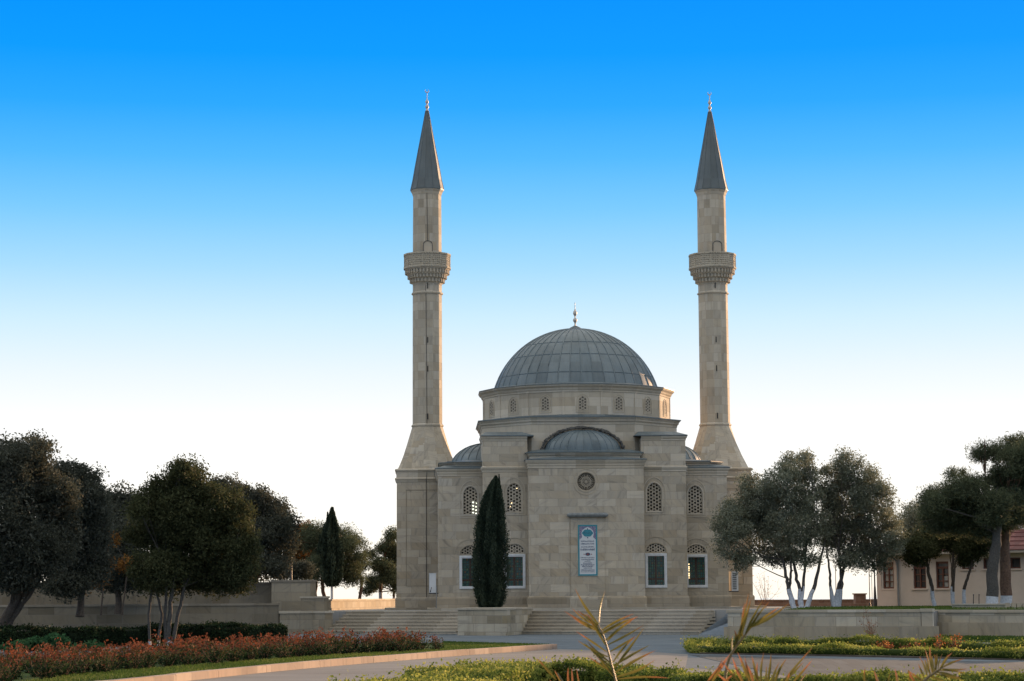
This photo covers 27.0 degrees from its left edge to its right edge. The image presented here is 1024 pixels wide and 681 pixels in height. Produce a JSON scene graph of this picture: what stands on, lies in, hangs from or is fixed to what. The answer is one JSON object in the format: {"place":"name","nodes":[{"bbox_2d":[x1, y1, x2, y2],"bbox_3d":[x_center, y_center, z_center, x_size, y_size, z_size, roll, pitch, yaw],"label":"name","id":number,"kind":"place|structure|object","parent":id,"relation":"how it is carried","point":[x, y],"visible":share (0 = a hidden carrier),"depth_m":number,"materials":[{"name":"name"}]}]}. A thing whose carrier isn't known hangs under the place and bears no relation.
{"place":"outdoors","nodes":[
{"label":"outdoors","id":0,"kind":"place"},
{"bbox_2d":[12,643,441,680],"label":"lawn strip","id":1,"kind":"object","parent":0,"point":[25,677],"visible":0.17,"depth_m":42.62,"materials":[{"name":"plant"}]},
{"bbox_2d":[0,651,27,680],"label":"red shrub","id":2,"kind":"object","parent":1,"relation":"on","point":[13,660],"visible":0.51,"depth_m":37.71,"materials":[{"name":"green plant"}]},
{"bbox_2d":[0,646,37,678],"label":"red shrub","id":3,"kind":"object","parent":1,"relation":"on","point":[15,667],"visible":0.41,"depth_m":39.01,"materials":[{"name":"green plant"}]},
{"bbox_2d":[19,646,54,676],"bbox_3d":[-8.941,6.108,40.250,0.679,0.693,0.771,5,-9,-38],"label":"red shrub","id":4,"kind":"object","parent":1,"relation":"on","point":[33,661],"visible":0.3,"depth_m":40.18,"materials":[{"name":"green plant"}]},
{"bbox_2d":[26,647,69,679],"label":"red shrub","id":5,"kind":"object","parent":1,"relation":"on","point":[46,669],"visible":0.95,"depth_m":38.36,"materials":[{"name":"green plant"}]},
{"bbox_2d":[35,637,84,660],"bbox_3d":[-9.141,6.439,43.228,0.868,0.841,0.592,5,-9,-39],"label":"red shrub","id":6,"kind":"object","parent":1,"relation":"on","point":[60,647],"visible":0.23,"depth_m":43.19,"materials":[{"name":"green plant"}]},
{"bbox_2d":[44,649,86,675],"bbox_3d":[-8.295,6.062,39.626,0.557,0.647,0.817,-7,-10,44],"label":"red shrub","id":7,"kind":"object","parent":1,"relation":"on","point":[68,670],"visible":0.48,"depth_m":39.66,"materials":[{"name":"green plant"}]},
{"bbox_2d":[57,651,100,673],"bbox_3d":[-8.251,6.212,40.527,0.929,0.624,0.800,2,-7,-15],"label":"red shrub","id":8,"kind":"object","parent":1,"relation":"on","point":[80,669],"visible":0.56,"depth_m":40.50,"materials":[{"name":"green plant"}]},
{"bbox_2d":[69,646,111,672],"bbox_3d":[-8.370,6.378,42.090,0.917,0.707,0.789,2,-7,-22],"label":"red shrub","id":9,"kind":"object","parent":1,"relation":"on","point":[89,656],"visible":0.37,"depth_m":42.09,"materials":[{"name":"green plant"}]},
{"bbox_2d":[86,647,119,672],"bbox_3d":[-7.824,6.244,41.221,0.615,0.614,0.698,-6,-9,37],"label":"red shrub","id":10,"kind":"object","parent":1,"relation":"on","point":[102,666],"visible":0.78,"depth_m":41.17,"materials":[{"name":"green plant"}]},
{"bbox_2d":[84,646,132,670],"bbox_3d":[-8.037,6.375,42.345,0.977,0.643,0.509,-2,-7,11],"label":"red shrub","id":11,"kind":"object","parent":1,"relation":"on","point":[114,660],"visible":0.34,"depth_m":42.35,"materials":[{"name":"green plant"}]},
{"bbox_2d":[121,650,146,669],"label":"red shrub","id":12,"kind":"object","parent":1,"relation":"on","point":[135,663],"visible":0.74,"depth_m":43.03,"materials":[{"name":"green plant"}]},
{"bbox_2d":[127,645,166,668],"bbox_3d":[-7.437,6.590,43.787,0.924,0.653,0.795,-6,-9,40],"label":"red shrub","id":13,"kind":"object","parent":1,"relation":"on","point":[149,658],"visible":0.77,"depth_m":43.69,"materials":[{"name":"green plant"}]},
{"bbox_2d":[152,645,181,666],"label":"red shrub","id":14,"kind":"object","parent":1,"relation":"on","point":[169,661],"visible":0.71,"depth_m":44.92,"materials":[{"name":"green plant"}]},
{"bbox_2d":[169,642,197,665],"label":"red shrub","id":15,"kind":"object","parent":1,"relation":"on","point":[181,656],"visible":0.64,"depth_m":45.87,"materials":[{"name":"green plant"}]},
{"bbox_2d":[176,649,210,664],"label":"red shrub","id":16,"kind":"object","parent":1,"relation":"on","point":[192,661],"visible":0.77,"depth_m":45.48,"materials":[{"name":"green plant"}]},
{"bbox_2d":[197,641,233,663],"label":"red shrub","id":17,"kind":"object","parent":1,"relation":"on","point":[217,655],"visible":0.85,"depth_m":46.41,"materials":[{"name":"green plant"}]},
{"bbox_2d":[224,641,246,661],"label":"red shrub","id":18,"kind":"object","parent":1,"relation":"on","point":[234,654],"visible":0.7,"depth_m":47.49,"materials":[{"name":"green plant"}]},
{"bbox_2d":[241,639,263,660],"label":"red shrub","id":19,"kind":"object","parent":1,"relation":"on","point":[251,652],"visible":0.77,"depth_m":48.80,"materials":[{"name":"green plant"}]},
{"bbox_2d":[249,639,280,659],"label":"red shrub","id":20,"kind":"object","parent":1,"relation":"on","point":[263,654],"visible":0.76,"depth_m":49.58,"materials":[{"name":"green plant"}]},
{"bbox_2d":[263,632,296,657],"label":"red shrub","id":21,"kind":"object","parent":1,"relation":"on","point":[283,643],"visible":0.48,"depth_m":50.84,"materials":[{"name":"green plant"}]},
{"bbox_2d":[271,640,297,657],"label":"red shrub","id":22,"kind":"object","parent":1,"relation":"on","point":[283,651],"visible":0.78,"depth_m":50.03,"materials":[{"name":"green plant"}]},
{"bbox_2d":[22,640,550,680],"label":"grass","id":23,"kind":"structure","parent":1,"relation":"on","point":[163,670],"depth_m":45.53,"materials":[{"name":"plant"}]},
{"bbox_2d":[314,634,332,655],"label":"red shrub","id":24,"kind":"object","parent":1,"relation":"on","point":[324,648],"visible":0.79,"depth_m":52.03,"materials":[{"name":"green plant"}]},
{"bbox_2d":[320,629,349,653],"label":"red shrub","id":25,"kind":"object","parent":1,"relation":"on","point":[334,649],"visible":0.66,"depth_m":53.14,"materials":[{"name":"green plant"}]},
{"bbox_2d":[330,626,360,652],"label":"red shrub","id":26,"kind":"object","parent":1,"relation":"on","point":[355,641],"visible":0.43,"depth_m":55.03,"materials":[{"name":"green plant"}]},
{"bbox_2d":[360,634,377,652],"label":"red shrub","id":27,"kind":"object","parent":1,"relation":"on","point":[370,646],"visible":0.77,"depth_m":54.42,"materials":[{"name":"green plant"}]},
{"bbox_2d":[370,633,395,651],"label":"red shrub","id":28,"kind":"object","parent":1,"relation":"on","point":[381,648],"visible":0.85,"depth_m":55.07,"materials":[{"name":"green plant"}]},
{"bbox_2d":[386,633,409,651],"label":"red shrub","id":29,"kind":"object","parent":1,"relation":"on","point":[400,647],"visible":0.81,"depth_m":55.44,"materials":[{"name":"green plant"}]},
{"bbox_2d":[325,611,457,633],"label":"stone stairs","id":30,"kind":"structure","parent":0,"point":[437,622],"depth_m":91.39,"materials":[{"name":"stone"}]},
{"bbox_2d":[191,649,791,680],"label":"road","id":31,"kind":"structure","parent":0,"point":[658,659],"depth_m":48.99,"materials":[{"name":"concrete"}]},
{"bbox_2d":[102,644,556,680],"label":"kerb","id":32,"kind":"structure","parent":31,"relation":"on","point":[203,674],"depth_m":48.00,"materials":[{"name":"stone"}]},
{"bbox_2d":[327,654,568,680],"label":"hedge","id":33,"kind":"object","parent":31,"relation":"on","point":[513,670],"visible":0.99,"depth_m":31.17,"materials":[{"name":"green plant"}]},
{"bbox_2d":[548,650,732,680],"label":"hedge","id":34,"kind":"object","parent":31,"relation":"on","point":[590,672],"visible":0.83,"depth_m":32.28,"materials":[{"name":"green plant"}]},
{"bbox_2d":[0,634,1023,673],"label":"plaza","id":35,"kind":"structure","parent":0,"point":[664,643],"depth_m":71.83,"materials":[{"name":"stone"}]},
{"bbox_2d":[0,428,88,630],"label":"olive tree","id":36,"kind":"object","parent":35,"relation":"on","point":[39,536],"visible":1,"depth_m":68.11,"materials":[{"name":"green plant"}]},
{"bbox_2d":[0,632,104,651],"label":"ground cover","id":37,"kind":"object","parent":35,"relation":"on","point":[32,641],"visible":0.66,"depth_m":63.48,"materials":[{"name":"green plant"}]},
{"bbox_2d":[0,603,279,630],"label":"garden wall","id":38,"kind":"structure","parent":35,"relation":"on","point":[61,616],"depth_m":90.61,"materials":[{"name":"stone"}]},
{"bbox_2d":[0,619,287,647],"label":"clipped hedge","id":39,"kind":"object","parent":35,"relation":"on","point":[119,636],"visible":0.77,"depth_m":70.63,"materials":[{"name":"green plant"}]},
{"bbox_2d":[115,453,265,644],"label":"multi stem tree","id":40,"kind":"object","parent":35,"relation":"on","point":[182,510],"visible":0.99,"depth_m":70.18,"materials":[{"name":"green plant"}]},
{"bbox_2d":[279,611,333,633],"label":"garden wall","id":41,"kind":"structure","parent":35,"relation":"on","point":[299,621],"depth_m":92.16,"materials":[{"name":"stone"}]},
{"bbox_2d":[457,607,532,635],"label":"stone planter","id":42,"kind":"object","parent":35,"relation":"on","point":[499,621],"visible":0.85,"depth_m":86.23,"materials":[{"name":"stone"}]},
{"bbox_2d":[470,474,511,607],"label":"cypress","id":43,"kind":"object","parent":42,"relation":"on","point":[489,555],"visible":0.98,"depth_m":88.73,"materials":[{"name":"green plant"}]},
{"bbox_2d":[724,609,925,639],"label":"retaining wall","id":44,"kind":"structure","parent":35,"relation":"on","point":[815,624],"depth_m":72.96,"materials":[{"name":"stone"}]},
{"bbox_2d":[919,609,938,639],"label":"wall return","id":45,"kind":"object","parent":35,"relation":"on","point":[927,628],"depth_m":71.75,"materials":[{"name":"stone"}]},
{"bbox_2d":[935,610,1023,636],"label":"retaining wall","id":46,"kind":"structure","parent":35,"relation":"on","point":[985,622],"depth_m":74.18,"materials":[{"name":"stone"}]},
{"bbox_2d":[0,0,1023,598],"label":"sky","id":47,"kind":"structure","parent":0,"point":[206,206],"materials":[{"name":"blue"}]},
{"bbox_2d":[538,589,665,680],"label":"young palm","id":48,"kind":"object","parent":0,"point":[598,654],"visible":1,"depth_m":12.85,"materials":[{"name":"green plant"}]},
{"bbox_2d":[522,610,714,634],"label":"stone stairs","id":49,"kind":"structure","parent":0,"point":[673,622],"depth_m":86.89,"materials":[{"name":"stone"}]},
{"bbox_2d":[329,606,937,631],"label":"terrace","id":50,"kind":"structure","parent":0,"point":[719,614],"depth_m":92.14,"materials":[{"name":"stone"}]},
{"bbox_2d":[35,454,119,616],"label":"olive tree","id":51,"kind":"object","parent":50,"relation":"on","point":[88,569],"visible":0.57,"depth_m":79.28,"materials":[{"name":"green plant"}]},
{"bbox_2d":[76,530,134,614],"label":"tree","id":52,"kind":"object","parent":50,"relation":"on","point":[122,563],"visible":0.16,"depth_m":85.93,"materials":[{"name":"plant"}]},
{"bbox_2d":[92,479,149,613],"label":"broadleaf tree","id":53,"kind":"object","parent":50,"relation":"on","point":[117,587],"visible":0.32,"depth_m":89.49,"materials":[{"name":"green plant"}]},
{"bbox_2d":[0,582,271,604],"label":"garden wall","id":54,"kind":"structure","parent":50,"relation":"on","point":[263,590],"depth_m":96.92,"materials":[{"name":"stone"}]},
{"bbox_2d":[207,471,304,583],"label":"olive tree","id":55,"kind":"object","parent":50,"relation":"on","point":[276,520],"visible":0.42,"depth_m":98.31,"materials":[{"name":"green plant"}]},
{"bbox_2d":[270,580,316,610],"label":"garden wall","id":56,"kind":"structure","parent":50,"relation":"on","point":[286,594],"depth_m":96.42,"materials":[{"name":"stone"}]},
{"bbox_2d":[272,559,319,579],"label":"shrub","id":57,"kind":"object","parent":50,"relation":"on","point":[304,569],"visible":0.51,"depth_m":105.96,"materials":[{"name":"green plant"}]},
{"bbox_2d":[293,519,315,561],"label":"tree","id":58,"kind":"object","parent":50,"relation":"on","point":[298,557],"visible":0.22,"depth_m":114.30,"materials":[{"name":"plant"}]},
{"bbox_2d":[300,596,329,610],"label":"garden pier","id":59,"kind":"structure","parent":50,"relation":"on","point":[314,603],"depth_m":94.08,"materials":[{"name":"stone"}]},
{"bbox_2d":[316,506,344,598],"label":"cypress","id":60,"kind":"object","parent":50,"relation":"on","point":[330,550],"visible":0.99,"depth_m":110.77,"materials":[{"name":"plant"}]},
{"bbox_2d":[297,519,374,598],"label":"broadleaf tree","id":61,"kind":"object","parent":50,"relation":"on","point":[355,565],"visible":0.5,"depth_m":112.42,"materials":[{"name":"green plant"}]},
{"bbox_2d":[329,599,394,609],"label":"parapet wall","id":62,"kind":"structure","parent":50,"relation":"on","point":[345,604],"depth_m":106.77,"materials":[{"name":"stone"}]},
{"bbox_2d":[358,525,396,598],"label":"pine tree","id":63,"kind":"object","parent":50,"relation":"on","point":[385,567],"visible":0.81,"depth_m":115.53,"materials":[{"name":"green plant"}]},
{"bbox_2d":[385,605,766,610],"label":"stone base step","id":64,"kind":"object","parent":50,"relation":"on","point":[627,608],"visible":0.49,"depth_m":93.94,"materials":[{"name":"stone"}]},
{"bbox_2d":[395,90,452,607],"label":"minaret","id":65,"kind":"object","parent":64,"relation":"on","point":[427,265],"visible":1,"depth_m":102.59,"materials":[{"name":"stone"}]},
{"bbox_2d":[688,93,754,605],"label":"minaret","id":66,"kind":"object","parent":64,"relation":"on","point":[712,264],"visible":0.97,"depth_m":103.53,"materials":[{"name":"stone"}]},
{"bbox_2d":[729,571,738,591],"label":"plaque","id":67,"kind":"object","parent":66,"relation":"attached to","point":[733,582],"visible":0.98,"depth_m":95.76,"materials":[{"name":"ceramic"}]},
{"bbox_2d":[434,309,730,607],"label":"mosque","id":68,"kind":"structure","parent":50,"relation":"on","point":[576,425],"depth_m":95.13,"materials":[{"name":"stone"}]},
{"bbox_2d":[429,573,437,593],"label":"sign","id":69,"kind":"object","parent":68,"relation":"attached to","point":[432,583],"visible":1,"depth_m":95.21,"materials":[{"name":"ceramic"}]},
{"bbox_2d":[454,539,474,588],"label":"window","id":70,"kind":"structure","parent":68,"relation":"in","point":[465,558],"depth_m":95.35,"materials":[{"name":"white stone"}]},
{"bbox_2d":[459,480,481,517],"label":"upper window","id":71,"kind":"structure","parent":68,"relation":"in","point":[470,495],"depth_m":95.70,"materials":[{"name":"stone"}]},
{"bbox_2d":[503,477,525,514],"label":"upper window","id":72,"kind":"structure","parent":68,"relation":"in","point":[513,494],"depth_m":94.77,"materials":[{"name":"stone"}]},
{"bbox_2d":[504,537,527,588],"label":"window","id":73,"kind":"structure","parent":68,"relation":"in","point":[517,580],"depth_m":94.45,"materials":[{"name":"white stone"}]},
{"bbox_2d":[539,395,551,412],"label":"drum window","id":74,"kind":"structure","parent":68,"relation":"in","point":[545,402],"depth_m":96.26,"materials":[{"name":"stone"}]},
{"bbox_2d":[576,394,588,411],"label":"drum window","id":75,"kind":"structure","parent":68,"relation":"in","point":[582,401],"depth_m":96.01,"materials":[{"name":"stone"}]},
{"bbox_2d":[573,468,599,494],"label":"rose window","id":76,"kind":"structure","parent":68,"relation":"in","point":[585,481],"depth_m":93.99,"materials":[{"name":"stone"}]},
{"bbox_2d":[577,524,597,575],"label":"tile panel","id":77,"kind":"object","parent":68,"relation":"attached to","point":[587,538],"visible":1,"depth_m":93.50,"materials":[{"name":"tile"}]},
{"bbox_2d":[613,394,624,412],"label":"drum window","id":78,"kind":"structure","parent":68,"relation":"in","point":[618,402],"depth_m":96.41,"materials":[{"name":"stone"}]},
{"bbox_2d":[644,477,665,514],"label":"upper window","id":79,"kind":"structure","parent":68,"relation":"in","point":[654,495],"depth_m":95.03,"materials":[{"name":"stone"}]},
{"bbox_2d":[645,536,671,587],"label":"window","id":80,"kind":"structure","parent":68,"relation":"in","point":[655,552],"depth_m":94.70,"materials":[{"name":"white stone"}]},
{"bbox_2d":[686,480,706,516],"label":"upper window","id":81,"kind":"structure","parent":68,"relation":"in","point":[695,503],"depth_m":96.10,"materials":[{"name":"stone"}]},
{"bbox_2d":[687,538,712,587],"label":"window","id":82,"kind":"structure","parent":68,"relation":"in","point":[697,557],"depth_m":95.77,"materials":[{"name":"white stone"}]},
{"bbox_2d":[706,446,837,608],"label":"olive tree","id":83,"kind":"object","parent":50,"relation":"on","point":[762,515],"visible":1,"depth_m":90.48,"materials":[{"name":"green plant"}]},
{"bbox_2d":[755,599,873,605],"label":"parapet wall","id":84,"kind":"structure","parent":50,"relation":"on","point":[827,602],"depth_m":110.05,"materials":[{"name":"brick"}]},
{"bbox_2d":[852,593,866,603],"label":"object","id":85,"kind":"object","parent":50,"relation":"on","point":[859,598],"visible":1,"depth_m":105.58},
{"bbox_2d":[782,605,1023,609],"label":"terrace lawn","id":86,"kind":"structure","parent":50,"relation":"on","point":[957,609],"depth_m":76.73,"materials":[{"name":"plant"}]},
{"bbox_2d":[814,444,911,606],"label":"olive tree","id":87,"kind":"object","parent":86,"relation":"on","point":[856,504],"visible":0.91,"depth_m":91.29,"materials":[{"name":"green plant"}]},
{"bbox_2d":[899,525,944,605],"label":"tree","id":88,"kind":"object","parent":86,"relation":"on","point":[921,550],"visible":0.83,"depth_m":92.40,"materials":[{"name":"green plant"}]},
{"bbox_2d":[936,532,970,603],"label":"tree","id":89,"kind":"object","parent":86,"relation":"on","point":[947,543],"visible":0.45,"depth_m":92.58,"materials":[{"name":"green plant"}]},
{"bbox_2d":[909,463,1016,603],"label":"pine tree","id":90,"kind":"object","parent":86,"relation":"on","point":[957,505],"visible":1,"depth_m":86.21,"materials":[{"name":"green plant"}]},
{"bbox_2d":[949,534,991,603],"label":"tree","id":91,"kind":"object","parent":86,"relation":"on","point":[971,551],"visible":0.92,"depth_m":92.11,"materials":[{"name":"green plant"}]},
{"bbox_2d":[951,603,1010,608],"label":"lawn wall","id":92,"kind":"structure","parent":86,"relation":"on","point":[998,606],"depth_m":80.96,"materials":[{"name":"stone"}]},
{"bbox_2d":[964,430,1023,605],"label":"pine tree","id":93,"kind":"object","parent":86,"relation":"on","point":[1009,473],"visible":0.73,"depth_m":87.47,"materials":[{"name":"green plant"}]},
{"bbox_2d":[896,498,920,535],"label":"broadleaf tree","id":94,"kind":"object","parent":50,"relation":"on","point":[909,516],"visible":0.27,"depth_m":119.40,"materials":[{"name":"green plant"}]},
{"bbox_2d":[876,526,1023,605],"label":"house","id":95,"kind":"structure","parent":50,"relation":"on","point":[899,584],"depth_m":100.05,"materials":[{"name":"paint"}]},
{"bbox_2d":[881,562,894,589],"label":"window","id":96,"kind":"structure","parent":95,"relation":"in","point":[888,577],"depth_m":101.68,"materials":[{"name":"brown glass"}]},
{"bbox_2d":[912,564,927,589],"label":"window","id":97,"kind":"structure","parent":95,"relation":"in","point":[920,573],"depth_m":100.74,"materials":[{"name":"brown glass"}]},
{"bbox_2d":[934,561,950,589],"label":"window","id":98,"kind":"structure","parent":95,"relation":"in","point":[942,571],"depth_m":100.10,"materials":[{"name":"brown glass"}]},
{"bbox_2d":[699,609,779,634],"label":"concrete ramp","id":99,"kind":"structure","parent":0,"point":[717,627],"depth_m":84.17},
{"bbox_2d":[688,654,1023,676],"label":"path","id":100,"kind":"structure","parent":0,"point":[822,665],"depth_m":47.10,"materials":[{"name":"concrete"}]},
{"bbox_2d":[700,646,1023,659],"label":"hedge bed soil","id":101,"kind":"structure","parent":0,"point":[865,656],"depth_m":53.28,"materials":[{"name":"soil"}]},
{"bbox_2d":[680,634,1023,658],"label":"hedge","id":102,"kind":"object","parent":101,"relation":"on","point":[713,645],"visible":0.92,"depth_m":54.31,"materials":[{"name":"green plant"}]},
{"bbox_2d":[758,631,1023,651],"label":"hedge","id":103,"kind":"object","parent":101,"relation":"on","point":[896,642],"visible":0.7,"depth_m":57.31,"materials":[{"name":"green plant"}]},
{"bbox_2d":[954,639,1020,641],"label":"lawn verge","id":104,"kind":"structure","parent":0,"point":[982,640],"depth_m":69.45,"materials":[{"name":"plant"}]},
{"bbox_2d":[927,634,1023,640],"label":"grass","id":105,"kind":"structure","parent":104,"relation":"on","point":[990,637],"depth_m":70.24,"materials":[{"name":"plant"}]},
{"bbox_3d":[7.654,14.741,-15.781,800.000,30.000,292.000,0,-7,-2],"label":"ground","id":106,"kind":"structure","parent":0,"visible":0},
{"bbox_2d":[707,593,811,680],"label":"young palm","id":107,"kind":"object","parent":106,"relation":"on","point":[746,669],"visible":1,"depth_m":11.16,"materials":[{"name":"green plant"}]},
{"bbox_2d":[720,662,1023,680],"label":"hedge","id":108,"kind":"object","parent":106,"relation":"on","point":[988,675],"visible":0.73,"depth_m":29.10,"materials":[{"name":"green plant"}]},
{"bbox_2d":[863,649,964,680],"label":"young palm","id":109,"kind":"object","parent":106,"relation":"on","point":[930,661],"visible":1,"depth_m":12.15,"materials":[{"name":"green plant"}]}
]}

